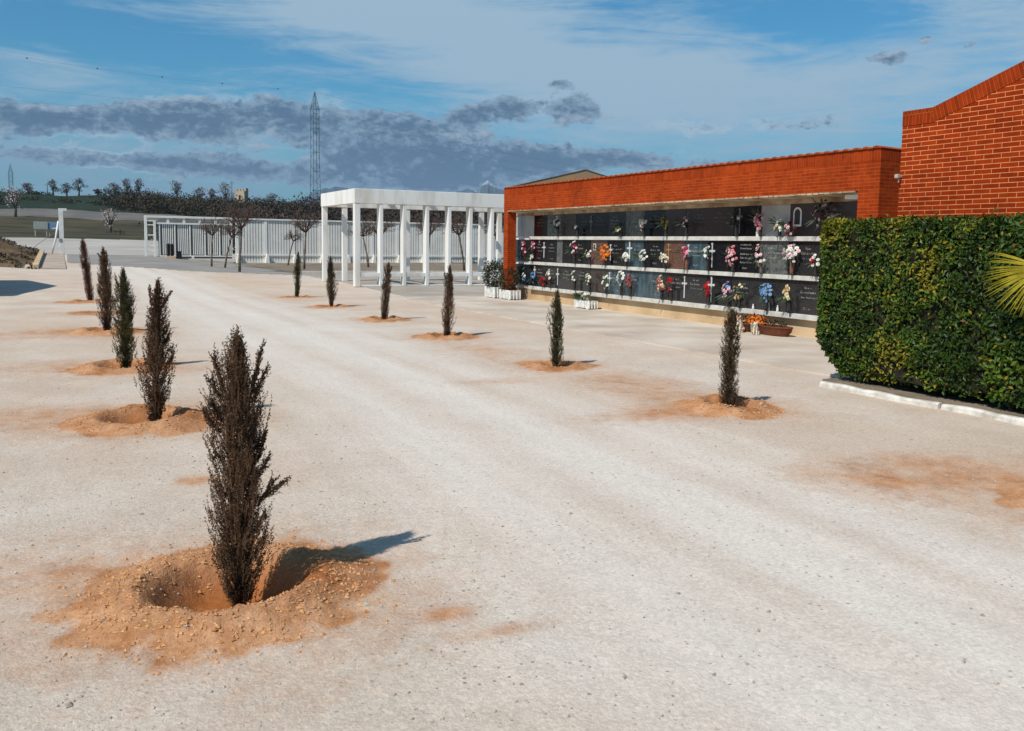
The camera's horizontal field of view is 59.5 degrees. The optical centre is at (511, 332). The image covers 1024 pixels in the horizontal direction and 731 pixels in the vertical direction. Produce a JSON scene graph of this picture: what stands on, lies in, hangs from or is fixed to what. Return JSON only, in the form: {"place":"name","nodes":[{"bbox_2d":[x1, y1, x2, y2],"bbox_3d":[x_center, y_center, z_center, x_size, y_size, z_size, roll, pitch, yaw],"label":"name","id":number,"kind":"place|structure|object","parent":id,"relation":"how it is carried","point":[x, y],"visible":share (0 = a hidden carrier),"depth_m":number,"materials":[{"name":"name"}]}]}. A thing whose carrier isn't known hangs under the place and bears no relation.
{"place":"outdoors","nodes":[
{"label":"outdoors","id":0,"kind":"place"},
{"bbox_2d":[0,239,38,266],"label":"earth bank","id":1,"kind":"structure","parent":0,"point":[6,247],"depth_m":49.40,"materials":[{"name":"soil"}]},
{"bbox_2d":[0,237,39,268],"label":"bank weeds","id":2,"kind":"object","parent":1,"relation":"on","point":[34,252],"visible":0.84,"depth_m":47.61,"materials":[{"name":"plant"}]},
{"bbox_2d":[0,208,223,221],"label":"road","id":3,"kind":"structure","parent":0,"point":[39,212],"depth_m":139.52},
{"bbox_2d":[0,237,244,261],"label":"gravel lot","id":4,"kind":"structure","parent":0,"point":[117,247],"depth_m":75.04,"materials":[{"name":"gravel"}]},
{"bbox_2d":[32,250,43,268],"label":"retaining kerb","id":5,"kind":"structure","parent":4,"relation":"on","point":[37,261],"depth_m":46.18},
{"bbox_2d":[40,253,65,268],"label":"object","id":6,"kind":"object","parent":4,"relation":"on","point":[53,261],"visible":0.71,"depth_m":47.63,"materials":[{"name":"concrete"}]},
{"bbox_2d":[30,208,66,253],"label":"gate post","id":7,"kind":"object","parent":6,"relation":"on","point":[60,224],"visible":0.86,"depth_m":56.71,"materials":[{"name":"white paint"}]},
{"bbox_2d":[67,254,295,274],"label":"road","id":8,"kind":"structure","parent":0,"point":[150,261],"depth_m":49.78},
{"bbox_2d":[144,215,233,262],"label":"sliding gate","id":9,"kind":"structure","parent":8,"relation":"on","point":[187,238],"depth_m":58.53,"materials":[{"name":"white metal"}]},
{"bbox_2d":[196,216,224,266],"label":"bare tree","id":10,"kind":"object","parent":8,"relation":"on","point":[207,230],"visible":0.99,"depth_m":50.60,"materials":[{"name":"brown plant"}]},
{"bbox_2d":[218,218,244,267],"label":"bare tree","id":11,"kind":"object","parent":8,"relation":"on","point":[232,231],"visible":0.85,"depth_m":49.87,"materials":[{"name":"brown plant"}]},
{"bbox_2d":[221,201,258,271],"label":"bare tree","id":12,"kind":"object","parent":8,"relation":"on","point":[239,219],"visible":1,"depth_m":43.92,"materials":[{"name":"brown plant"}]},
{"bbox_2d":[0,216,502,263],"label":"meadow","id":13,"kind":"structure","parent":0,"point":[23,227],"depth_m":118.14,"materials":[{"name":"plant"}]},
{"bbox_2d":[2,186,25,216],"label":"almond tree","id":14,"kind":"object","parent":13,"relation":"on","point":[14,201],"visible":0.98,"depth_m":130.03,"materials":[{"name":"grey plant"}]},
{"bbox_2d":[33,222,47,235],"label":"notice board","id":15,"kind":"object","parent":13,"relation":"on","point":[40,225],"visible":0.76,"depth_m":95.02,"materials":[{"name":"grey metal"}]},
{"bbox_2d":[48,222,58,235],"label":"notice board","id":16,"kind":"object","parent":13,"relation":"on","point":[52,225],"visible":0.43,"depth_m":95.55,"materials":[{"name":"metal"}]},
{"bbox_2d":[100,207,119,231],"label":"almond tree","id":17,"kind":"object","parent":13,"relation":"on","point":[110,221],"visible":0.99,"depth_m":115.98,"materials":[{"name":"grey plant"}]},
{"bbox_2d":[0,192,503,219],"bbox_3d":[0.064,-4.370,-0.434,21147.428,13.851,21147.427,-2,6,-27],"label":"hillside","id":18,"kind":"structure","parent":0,"point":[41,204],"depth_m":171.38,"materials":[{"name":"plant"}]},
{"bbox_2d":[47,179,60,194],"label":"hilltop tree","id":19,"kind":"object","parent":18,"relation":"on","point":[53,185],"visible":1,"depth_m":201.79,"materials":[{"name":"grey plant"}]},
{"bbox_2d":[60,182,74,195],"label":"hilltop tree","id":20,"kind":"object","parent":18,"relation":"on","point":[67,187],"visible":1,"depth_m":203.00,"materials":[{"name":"grey plant"}]},
{"bbox_2d":[72,177,87,195],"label":"hilltop tree","id":21,"kind":"object","parent":18,"relation":"on","point":[78,189],"visible":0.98,"depth_m":204.01,"materials":[{"name":"grey plant"}]},
{"bbox_2d":[169,181,182,196],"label":"hilltop tree","id":22,"kind":"object","parent":18,"relation":"on","point":[177,189],"visible":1,"depth_m":212.19,"materials":[{"name":"grey plant"}]},
{"bbox_2d":[217,182,233,197],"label":"hilltop tree","id":23,"kind":"object","parent":18,"relation":"on","point":[224,192],"visible":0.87,"depth_m":215.81,"materials":[{"name":"grey plant"}]},
{"bbox_2d":[235,188,247,202],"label":"stone tower","id":24,"kind":"structure","parent":18,"relation":"on","point":[243,193],"depth_m":211.35,"materials":[{"name":"beige stone"}]},
{"bbox_2d":[0,186,503,253],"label":"woodland","id":25,"kind":"object","parent":18,"relation":"on","point":[149,202],"visible":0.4,"depth_m":155.26,"materials":[{"name":"green plant"}]},
{"bbox_2d":[310,92,320,203],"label":"lattice pylon","id":26,"kind":"object","parent":18,"relation":"on","point":[316,133],"visible":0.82,"depth_m":288.33,"materials":[{"name":"metal"}]},
{"bbox_2d":[231,261,494,273],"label":"bare soil","id":27,"kind":"structure","parent":0,"point":[285,267],"depth_m":55.77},
{"bbox_2d":[283,227,303,264],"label":"bare tree","id":28,"kind":"object","parent":27,"relation":"on","point":[290,234],"visible":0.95,"depth_m":56.95,"materials":[{"name":"brown plant"}]},
{"bbox_2d":[285,210,320,268],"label":"bare tree","id":29,"kind":"object","parent":27,"relation":"on","point":[297,224],"visible":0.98,"depth_m":49.49,"materials":[{"name":"brown plant"}]},
{"bbox_2d":[348,216,373,266],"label":"bare tree","id":30,"kind":"object","parent":27,"relation":"on","point":[363,230],"visible":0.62,"depth_m":55.16,"materials":[{"name":"brown plant"}]},
{"bbox_2d":[232,218,503,262],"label":"white fence","id":31,"kind":"object","parent":27,"relation":"on","point":[263,242],"visible":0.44,"depth_m":62.85,"materials":[{"name":"metal"}]},
{"bbox_2d":[363,215,398,235],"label":"bare tree","id":32,"kind":"object","parent":27,"relation":"on","point":[386,225],"visible":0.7,"depth_m":45.97,"materials":[{"name":"brown plant"}]},
{"bbox_2d":[300,271,486,273],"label":"kerb","id":33,"kind":"structure","parent":27,"relation":"on","point":[320,272],"depth_m":43.83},
{"bbox_2d":[412,212,444,247],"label":"bare tree","id":34,"kind":"object","parent":27,"relation":"on","point":[420,227],"visible":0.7,"depth_m":46.71,"materials":[{"name":"brown plant"}]},
{"bbox_2d":[441,212,475,270],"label":"bare tree","id":35,"kind":"object","parent":27,"relation":"on","point":[460,231],"visible":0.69,"depth_m":46.99,"materials":[{"name":"brown plant"}]},
{"bbox_2d":[484,215,503,264],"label":"bare tree","id":36,"kind":"object","parent":27,"relation":"on","point":[494,229],"visible":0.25,"depth_m":48.41,"materials":[{"name":"brown plant"}]},
{"bbox_2d":[292,180,503,209],"bbox_3d":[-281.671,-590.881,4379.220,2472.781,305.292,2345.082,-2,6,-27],"label":"mountains","id":37,"kind":"structure","parent":0,"point":[487,187],"depth_m":4210.60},
{"bbox_2d":[302,274,501,296],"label":"terrace","id":38,"kind":"structure","parent":0,"point":[412,291],"depth_m":31.83,"materials":[{"name":"concrete"}]},
{"bbox_2d":[321,188,503,286],"bbox_3d":[-1.093,-3.658,35.555,11.950,3.380,4.500,-2,6,-27],"label":"pergola","id":39,"kind":"object","parent":38,"relation":"on","point":[405,202],"visible":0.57,"depth_m":32.54,"materials":[{"name":"white paint"}]},
{"bbox_2d":[510,169,605,213],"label":"ochre house","id":40,"kind":"structure","parent":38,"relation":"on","point":[582,174],"depth_m":44.35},
{"bbox_2d":[0,254,1023,730],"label":"gravel ground","id":41,"kind":"structure","parent":0,"point":[844,642],"depth_m":4.96,"materials":[{"name":"gravel"}]},
{"bbox_2d":[79,238,93,299],"bbox_3d":[-10.508,-1.472,22.075,0.279,1.716,0.276,-8,9,-26],"label":"cypress sapling","id":42,"kind":"object","parent":41,"relation":"on","point":[87,277],"visible":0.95,"depth_m":22.03,"materials":[{"name":"brown plant"}]},
{"bbox_2d":[95,247,114,330],"bbox_3d":[-6.882,-0.664,15.119,0.317,1.596,0.386,-3,7,-26],"label":"cypress sapling","id":43,"kind":"object","parent":41,"relation":"on","point":[104,290],"visible":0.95,"depth_m":15.10,"materials":[{"name":"brown plant"}]},
{"bbox_2d":[109,266,137,367],"bbox_3d":[-4.757,-0.115,10.967,0.344,1.396,0.392,-2,6,-27],"label":"cypress sapling","id":44,"kind":"object","parent":41,"relation":"on","point":[127,337],"visible":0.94,"depth_m":10.94,"materials":[{"name":"green plant"}]},
{"bbox_2d":[134,277,177,420],"bbox_3d":[-3.118,0.223,7.848,0.387,1.420,0.313,4,7,32],"label":"cypress sapling","id":45,"kind":"object","parent":41,"relation":"on","point":[155,359],"visible":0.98,"depth_m":7.79,"materials":[{"name":"green plant"}]},
{"bbox_2d":[196,324,291,606],"bbox_3d":[-1.223,0.659,4.088,0.375,1.405,0.335,5,7,37],"label":"cypress sapling","id":46,"kind":"object","parent":41,"relation":"on","point":[241,473],"visible":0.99,"depth_m":4.04,"materials":[{"name":"brown plant"}]},
{"bbox_2d":[292,251,301,296],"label":"cypress sapling","id":47,"kind":"object","parent":41,"relation":"on","point":[297,273],"visible":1,"depth_m":25.11,"materials":[{"name":"green plant"}]},
{"bbox_2d":[325,256,338,306],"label":"cypress sapling","id":48,"kind":"object","parent":41,"relation":"on","point":[331,292],"visible":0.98,"depth_m":21.65,"materials":[{"name":"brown plant"}]},
{"bbox_2d":[380,262,391,318],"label":"cypress sapling","id":49,"kind":"object","parent":41,"relation":"on","point":[384,308],"visible":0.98,"depth_m":18.31,"materials":[{"name":"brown plant"}]},
{"bbox_2d":[21,295,797,686],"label":"soil clods","id":50,"kind":"object","parent":41,"relation":"on","point":[279,545],"visible":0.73,"depth_m":4.03,"materials":[{"name":"soil"}]},
{"bbox_2d":[441,264,456,335],"bbox_3d":[-1.079,-0.485,15.194,0.277,1.374,0.276,0,5,-27],"label":"cypress sapling","id":51,"kind":"object","parent":41,"relation":"on","point":[448,297],"visible":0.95,"depth_m":15.17,"materials":[{"name":"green plant"}]},
{"bbox_2d":[546,288,564,366],"bbox_3d":[0.577,-0.015,11.768,0.266,1.134,0.270,2,6,16],"label":"cypress sapling","id":52,"kind":"object","parent":41,"relation":"on","point":[556,338],"visible":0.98,"depth_m":11.71,"materials":[{"name":"green plant"}]},
{"bbox_2d":[717,306,741,405],"bbox_3d":[2.184,0.306,8.896,0.249,1.137,0.239,-1,6,-27],"label":"cypress sapling","id":53,"kind":"object","parent":41,"relation":"on","point":[730,349],"visible":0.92,"depth_m":8.87,"materials":[{"name":"green plant"}]},
{"bbox_2d":[819,381,942,408],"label":"bed kerb","id":54,"kind":"structure","parent":41,"relation":"on","point":[881,395],"depth_m":9.62,"materials":[{"name":"concrete"}]},
{"bbox_2d":[822,375,1023,417],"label":"planting bed","id":55,"kind":"object","parent":41,"relation":"on","point":[910,391],"visible":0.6,"depth_m":9.55,"materials":[{"name":"concrete"}]},
{"bbox_2d":[815,208,1023,408],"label":"laurel hedge","id":56,"kind":"object","parent":55,"relation":"on","point":[906,302],"visible":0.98,"depth_m":9.33,"materials":[{"name":"green plant"}]},
{"bbox_2d":[982,252,1023,316],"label":"fan palm","id":57,"kind":"object","parent":55,"relation":"on","point":[1020,275],"visible":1,"depth_m":7.99,"materials":[{"name":"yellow plant"}]},
{"bbox_2d":[999,376,1023,413],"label":"weeds","id":58,"kind":"object","parent":55,"relation":"on","point":[1012,394],"visible":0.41,"depth_m":8.53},
{"bbox_2d":[894,61,1023,226],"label":"gabled brick building","id":59,"kind":"structure","parent":41,"relation":"on","point":[962,153],"depth_m":10.17,"materials":[{"name":"brick"}]},
{"bbox_2d":[941,404,1023,425],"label":"bed kerb","id":60,"kind":"structure","parent":41,"relation":"on","point":[1015,420],"depth_m":8.62,"materials":[{"name":"concrete"}]},
{"bbox_2d":[0,0,1023,204],"label":"sky","id":61,"kind":"structure","parent":0,"point":[672,84],"materials":[{"name":"blue"}]},
{"bbox_2d":[396,296,862,377],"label":"pavement","id":62,"kind":"structure","parent":0,"point":[798,353],"depth_m":16.48,"materials":[{"name":"grey concrete"}]},
{"bbox_2d":[485,286,501,297],"bbox_3d":[-0.506,-1.161,25.960,0.352,0.320,0.662,-2,6,-27],"label":"planter","id":63,"kind":"object","parent":62,"relation":"on","point":[493,292],"visible":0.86,"depth_m":25.70,"materials":[{"name":"white plastic"}]},
{"bbox_2d":[482,260,502,288],"bbox_3d":[-0.456,-1.632,25.908,0.839,0.949,0.959,-2,6,-27],"label":"potted shrub","id":64,"kind":"object","parent":63,"relation":"in","point":[487,276],"visible":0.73,"depth_m":25.78,"materials":[{"name":"green plant"}]},
{"bbox_2d":[499,289,520,299],"bbox_3d":[-0.066,-1.060,25.265,0.352,0.270,0.712,-2,6,-27],"label":"planter","id":65,"kind":"object","parent":62,"relation":"on","point":[509,294],"visible":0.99,"depth_m":25.01,"materials":[{"name":"concrete"}]},
{"bbox_2d":[497,268,520,290],"bbox_3d":[-0.101,-1.472,25.277,0.640,0.772,0.726,-4,8,-43],"label":"potted shrub","id":66,"kind":"object","parent":65,"relation":"in","point":[514,283],"visible":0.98,"depth_m":25.15,"materials":[{"name":"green plant"}]},
{"bbox_2d":[574,300,597,308],"bbox_3d":[1.823,-0.682,22.095,0.273,0.200,0.712,-2,6,-27],"label":"planter","id":67,"kind":"object","parent":62,"relation":"on","point":[589,304],"visible":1,"depth_m":21.87,"materials":[{"name":"stone"}]},
{"bbox_2d":[572,292,590,300],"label":"potted flowers","id":68,"kind":"object","parent":67,"relation":"in","point":[577,296],"visible":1,"depth_m":22.13,"materials":[{"name":"white plant"}]},
{"bbox_2d":[503,145,900,337],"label":"niche building","id":69,"kind":"structure","parent":62,"relation":"on","point":[856,183],"depth_m":18.24,"materials":[{"name":"orange brick"}]},
{"bbox_2d":[548,215,559,235],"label":"bouquet","id":70,"kind":"object","parent":69,"relation":"attached to","point":[556,227],"visible":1,"depth_m":23.44,"materials":[{"name":"white plant"}]},
{"bbox_2d":[564,241,577,263],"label":"bouquet","id":71,"kind":"object","parent":69,"relation":"attached to","point":[574,257],"visible":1,"depth_m":22.72,"materials":[{"name":"pink plant"}]},
{"bbox_2d":[566,270,576,290],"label":"bouquet","id":72,"kind":"object","parent":69,"relation":"attached to","point":[574,281],"visible":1,"depth_m":22.75,"materials":[{"name":"white plant"}]},
{"bbox_2d":[578,249,591,264],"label":"bouquet","id":73,"kind":"object","parent":69,"relation":"attached to","point":[588,255],"visible":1,"depth_m":22.06,"materials":[{"name":"white plant"}]},
{"bbox_2d":[579,273,591,291],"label":"bouquet","id":74,"kind":"object","parent":69,"relation":"attached to","point":[585,281],"visible":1,"depth_m":22.10,"materials":[{"name":"white plant"}]},
{"bbox_2d":[593,243,610,264],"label":"bouquet","id":75,"kind":"object","parent":69,"relation":"attached to","point":[608,253],"visible":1,"depth_m":21.39,"materials":[{"name":"orange plant"}]},
{"bbox_2d":[595,272,608,293],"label":"bouquet","id":76,"kind":"object","parent":69,"relation":"attached to","point":[606,286],"visible":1,"depth_m":21.41,"materials":[{"name":"white plant"}]},
{"bbox_2d":[611,271,624,295],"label":"bouquet","id":77,"kind":"object","parent":69,"relation":"attached to","point":[620,284],"visible":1,"depth_m":20.85,"materials":[{"name":"white plant"}]},
{"bbox_2d":[613,252,629,266],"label":"bouquet","id":78,"kind":"object","parent":69,"relation":"attached to","point":[624,255],"visible":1,"depth_m":20.60,"materials":[{"name":"white plant"}]},
{"bbox_2d":[622,273,632,296],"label":"bouquet","id":79,"kind":"object","parent":69,"relation":"attached to","point":[629,285],"visible":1,"depth_m":20.50,"materials":[{"name":"red plant"}]},
{"bbox_2d":[632,249,647,267],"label":"bouquet","id":80,"kind":"object","parent":69,"relation":"attached to","point":[642,259],"visible":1,"depth_m":19.99,"materials":[{"name":"white plant"}]},
{"bbox_2d":[634,216,646,235],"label":"bouquet","id":81,"kind":"object","parent":69,"relation":"attached to","point":[642,226],"visible":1,"depth_m":19.96,"materials":[{"name":"white plant"}]},
{"bbox_2d":[651,274,664,299],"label":"bouquet","id":82,"kind":"object","parent":69,"relation":"attached to","point":[658,279],"visible":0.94,"depth_m":19.43,"materials":[{"name":"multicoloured plant"}]},
{"bbox_2d":[653,250,668,268],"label":"bouquet","id":83,"kind":"object","parent":69,"relation":"attached to","point":[664,261],"visible":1,"depth_m":19.31,"materials":[{"name":"white plant"}]},
{"bbox_2d":[655,215,667,235],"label":"bouquet","id":84,"kind":"object","parent":69,"relation":"attached to","point":[665,227],"visible":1,"depth_m":19.21,"materials":[{"name":"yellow plant"}]},
{"bbox_2d":[663,277,672,300],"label":"bouquet","id":85,"kind":"object","parent":69,"relation":"attached to","point":[670,290],"visible":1,"depth_m":19.14,"materials":[{"name":"red plant"}]},
{"bbox_2d":[673,246,688,269],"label":"bouquet","id":86,"kind":"object","parent":69,"relation":"attached to","point":[685,258],"visible":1,"depth_m":18.62,"materials":[{"name":"pink plant"}]},
{"bbox_2d":[676,216,689,235],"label":"bouquet","id":87,"kind":"object","parent":69,"relation":"attached to","point":[685,225],"visible":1,"depth_m":18.60,"materials":[{"name":"white plant"}]},
{"bbox_2d":[695,246,710,270],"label":"bouquet","id":88,"kind":"object","parent":69,"relation":"attached to","point":[707,260],"visible":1,"depth_m":18.02,"materials":[{"name":"white plant"}]},
{"bbox_2d":[697,281,710,304],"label":"bouquet","id":89,"kind":"object","parent":69,"relation":"attached to","point":[707,294],"visible":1,"depth_m":18.01,"materials":[{"name":"red plant"}]},
{"bbox_2d":[716,281,731,306],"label":"bouquet","id":90,"kind":"object","parent":69,"relation":"attached to","point":[727,299],"visible":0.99,"depth_m":17.49,"materials":[{"name":"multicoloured plant"}]},
{"bbox_2d":[723,243,737,271],"bbox_3d":[4.228,-1.442,17.308,0.250,0.565,0.449,-1,6,-14],"label":"bouquet","id":91,"kind":"object","parent":69,"relation":"attached to","point":[732,252],"visible":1,"depth_m":17.32,"materials":[{"name":"pink plant"}]},
{"bbox_2d":[726,211,739,235],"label":"bouquet","id":92,"kind":"object","parent":69,"relation":"attached to","point":[733,216],"visible":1,"depth_m":17.21,"materials":[{"name":"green plant"}]},
{"bbox_2d":[726,281,743,307],"bbox_3d":[4.295,-0.738,17.176,0.304,0.552,0.321,-2,6,-27],"label":"bouquet","id":93,"kind":"object","parent":69,"relation":"attached to","point":[739,298],"visible":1,"depth_m":17.20,"materials":[{"name":"beige plant"}]},
{"bbox_2d":[747,207,763,235],"bbox_3d":[4.527,-2.058,16.603,0.318,0.550,0.322,-2,6,-27],"label":"bouquet","id":94,"kind":"object","parent":69,"relation":"attached to","point":[760,223],"visible":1,"depth_m":16.62,"materials":[{"name":"pink plant"}]},
{"bbox_2d":[747,244,764,273],"bbox_3d":[4.548,-1.382,16.624,0.304,0.590,0.284,-2,6,-27],"label":"bouquet","id":95,"kind":"object","parent":69,"relation":"attached to","point":[760,264],"visible":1,"depth_m":16.64,"materials":[{"name":"pink plant"}]},
{"bbox_2d":[752,283,771,310],"bbox_3d":[4.625,-0.660,16.512,0.313,0.538,0.356,-2,6,-27],"label":"bouquet","id":96,"kind":"object","parent":69,"relation":"attached to","point":[765,291],"visible":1,"depth_m":16.53,"materials":[{"name":"blue plant"}]},
{"bbox_2d":[768,215,784,235],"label":"bouquet","id":97,"kind":"object","parent":69,"relation":"attached to","point":[779,228],"visible":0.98,"depth_m":16.18,"materials":[{"name":"beige plant"}]},
{"bbox_2d":[774,284,794,312],"bbox_3d":[4.889,-0.608,15.988,0.311,0.545,0.331,-2,6,-27],"label":"bouquet","id":98,"kind":"object","parent":69,"relation":"attached to","point":[788,299],"visible":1,"depth_m":16.02,"materials":[{"name":"beige plant"}]},
{"bbox_2d":[773,244,800,274],"bbox_3d":[4.905,-1.296,15.912,0.308,0.572,0.510,-2,6,-27],"label":"bouquet","id":99,"kind":"object","parent":69,"relation":"attached to","point":[790,248],"visible":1,"depth_m":15.91,"materials":[{"name":"white plant"}]},
{"bbox_2d":[779,220,795,235],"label":"bouquet","id":100,"kind":"object","parent":69,"relation":"attached to","point":[786,226],"visible":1,"depth_m":15.93,"materials":[{"name":"pink plant"}]},
{"bbox_2d":[805,252,820,276],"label":"bouquet","id":101,"kind":"object","parent":69,"relation":"attached to","point":[811,263],"visible":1,"depth_m":15.43,"materials":[{"name":"white plant"}]},
{"bbox_2d":[804,197,834,230],"bbox_3d":[5.241,-1.981,15.209,0.293,0.692,0.606,-2,6,-27],"label":"bouquet","id":102,"kind":"object","parent":69,"relation":"attached to","point":[821,204],"visible":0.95,"depth_m":15.20,"materials":[{"name":"green plant"}]},
{"bbox_2d":[737,315,744,332],"bbox_3d":[4.204,-0.152,16.538,0.164,0.317,0.281,5,7,38],"label":"dog figurine","id":103,"kind":"object","parent":62,"relation":"on","point":[741,328],"visible":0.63,"depth_m":16.48,"materials":[{"name":"white ceramic"}]},
{"bbox_2d":[745,313,768,333],"bbox_3d":[4.478,-0.167,16.398,0.350,0.378,0.563,-2,6,-27],"label":"flower pot","id":104,"kind":"object","parent":62,"relation":"on","point":[754,317],"visible":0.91,"depth_m":16.34,"materials":[{"name":"orange plant"}]},
{"bbox_2d":[758,318,792,336],"bbox_3d":[4.719,-0.104,16.109,0.371,0.315,0.865,-2,6,-27],"label":"bowl planter","id":105,"kind":"object","parent":62,"relation":"on","point":[781,329],"visible":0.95,"depth_m":15.96,"materials":[{"name":"ceramic"}]},
{"bbox_2d":[725,313,751,331],"bbox_3d":[4.316,-0.197,16.908,0.330,0.332,0.824,-2,6,-27],"label":"bowl planter","id":106,"kind":"object","parent":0,"point":[746,325],"visible":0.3,"depth_m":16.68,"materials":[{"name":"ceramic"}]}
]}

